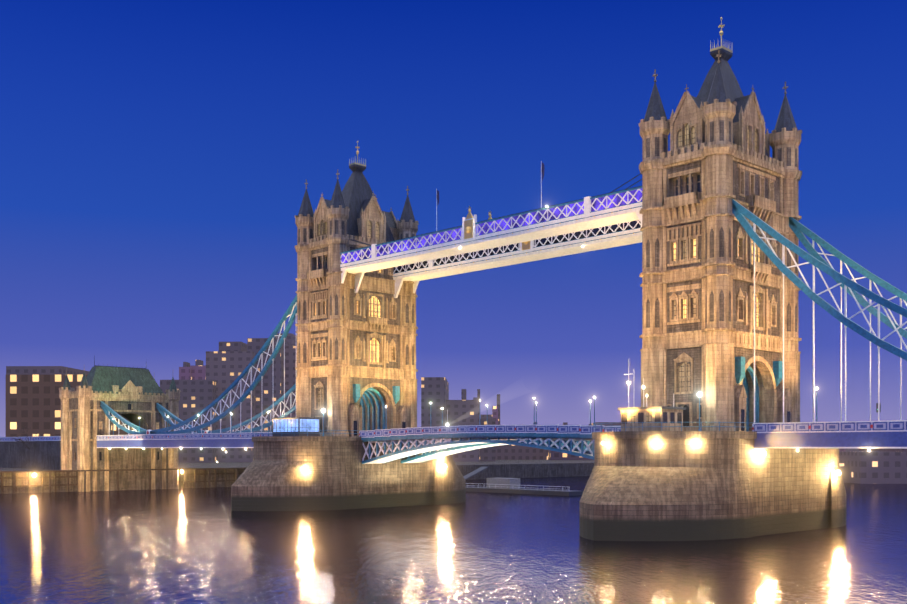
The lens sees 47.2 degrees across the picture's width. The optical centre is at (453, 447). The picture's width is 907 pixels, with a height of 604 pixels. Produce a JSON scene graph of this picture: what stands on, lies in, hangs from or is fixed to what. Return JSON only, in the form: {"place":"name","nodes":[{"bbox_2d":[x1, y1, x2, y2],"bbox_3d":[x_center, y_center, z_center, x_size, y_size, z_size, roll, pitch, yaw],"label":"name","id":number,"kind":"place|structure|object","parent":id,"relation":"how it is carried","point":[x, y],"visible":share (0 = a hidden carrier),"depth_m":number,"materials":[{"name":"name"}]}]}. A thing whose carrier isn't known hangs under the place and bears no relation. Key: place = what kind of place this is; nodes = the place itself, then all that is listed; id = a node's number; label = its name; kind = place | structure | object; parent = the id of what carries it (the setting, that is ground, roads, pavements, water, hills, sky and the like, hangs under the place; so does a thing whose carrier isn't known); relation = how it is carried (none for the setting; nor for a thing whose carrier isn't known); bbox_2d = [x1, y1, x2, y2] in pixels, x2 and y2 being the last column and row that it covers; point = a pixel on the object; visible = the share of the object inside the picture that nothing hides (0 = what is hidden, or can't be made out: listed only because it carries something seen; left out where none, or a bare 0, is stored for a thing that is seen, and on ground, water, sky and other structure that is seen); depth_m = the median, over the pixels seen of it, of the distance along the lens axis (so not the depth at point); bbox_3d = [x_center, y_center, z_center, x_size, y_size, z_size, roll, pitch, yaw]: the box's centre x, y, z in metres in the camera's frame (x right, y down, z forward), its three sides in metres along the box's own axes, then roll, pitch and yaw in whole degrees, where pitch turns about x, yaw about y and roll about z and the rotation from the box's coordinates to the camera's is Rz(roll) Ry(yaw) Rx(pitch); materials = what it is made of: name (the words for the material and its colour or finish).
{"place":"outdoors","nodes":[
{"label":"outdoors","id":0,"kind":"place"},
{"bbox_2d":[0,460,593,495],"bbox_3d":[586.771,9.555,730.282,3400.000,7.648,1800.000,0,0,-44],"label":"shore ground","id":1,"kind":"structure","parent":0,"point":[502,476],"depth_m":290.85,"materials":[{"name":"stone"}]},
{"bbox_2d":[12,426,41,448],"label":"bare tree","id":2,"kind":"object","parent":1,"relation":"on","point":[19,440],"visible":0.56,"depth_m":302.07,"materials":[{"name":"brown plant"}]},
{"bbox_2d":[0,355,179,491],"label":"abutment","id":3,"kind":"object","parent":1,"relation":"on","point":[131,395],"visible":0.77,"depth_m":276.11,"materials":[{"name":"stone"}]},
{"bbox_2d":[0,476,906,603],"bbox_3d":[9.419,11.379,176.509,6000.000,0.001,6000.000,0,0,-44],"label":"river water","id":4,"kind":"structure","parent":0,"point":[186,546],"depth_m":109.20,"materials":[{"name":"blue liquid"}]},
{"bbox_2d":[231,430,465,510],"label":"pier","id":5,"kind":"structure","parent":4,"relation":"in","point":[336,475],"depth_m":189.66,"materials":[{"name":"stone"}]},
{"bbox_2d":[97,432,271,447],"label":"side span","id":6,"kind":"object","parent":5,"relation":"on","point":[220,440],"visible":0.56,"depth_m":237.99,"materials":[{"name":"metal"}]},
{"bbox_2d":[295,141,418,436],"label":"tower","id":7,"kind":"structure","parent":5,"relation":"on","point":[355,368],"depth_m":201.76,"materials":[{"name":"stone"}]},
{"bbox_2d":[101,295,296,434],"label":"chains","id":8,"kind":"object","parent":7,"relation":"attached to","point":[106,408],"visible":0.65,"depth_m":233.15,"materials":[{"name":"teal paint"}]},
{"bbox_2d":[272,368,701,435],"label":"pier buildings","id":9,"kind":"structure","parent":5,"relation":"on","point":[301,426],"depth_m":135.50,"materials":[{"name":"stone"}]},
{"bbox_2d":[579,422,845,540],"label":"pier","id":10,"kind":"structure","parent":4,"relation":"in","point":[681,485],"depth_m":129.31,"materials":[{"name":"stone"}]},
{"bbox_2d":[359,425,620,463],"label":"bascule span","id":11,"kind":"object","parent":10,"relation":"on","point":[578,439],"visible":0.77,"depth_m":174.62,"materials":[{"name":"metal"}]},
{"bbox_2d":[639,17,801,430],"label":"tower","id":12,"kind":"structure","parent":10,"relation":"on","point":[696,274],"depth_m":141.65,"materials":[{"name":"stone"}]},
{"bbox_2d":[340,161,641,297],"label":"walkways","id":13,"kind":"structure","parent":12,"relation":"attached to","point":[586,224],"depth_m":172.40,"materials":[{"name":"white metal"}]},
{"bbox_2d":[732,199,906,422],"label":"chains","id":14,"kind":"object","parent":12,"relation":"attached to","point":[818,261],"visible":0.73,"depth_m":131.32,"materials":[{"name":"teal paint"}]},
{"bbox_2d":[752,420,906,448],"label":"side span","id":15,"kind":"object","parent":10,"relation":"on","point":[889,434],"visible":0.98,"depth_m":124.95,"materials":[{"name":"metal"}]},
{"bbox_2d":[0,0,906,436],"label":"sky","id":16,"kind":"structure","parent":0,"point":[157,157],"materials":[{"name":"blue"}]},
{"bbox_2d":[6,333,906,483],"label":"background buildings","id":17,"kind":"structure","parent":0,"point":[33,401],"depth_m":427.87,"materials":[{"name":"brick"}]},
{"bbox_2d":[33,386,880,476],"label":"street lamps","id":18,"kind":"object","parent":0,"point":[838,472],"visible":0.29,"depth_m":180.30,"materials":[{"name":"grey metal"}]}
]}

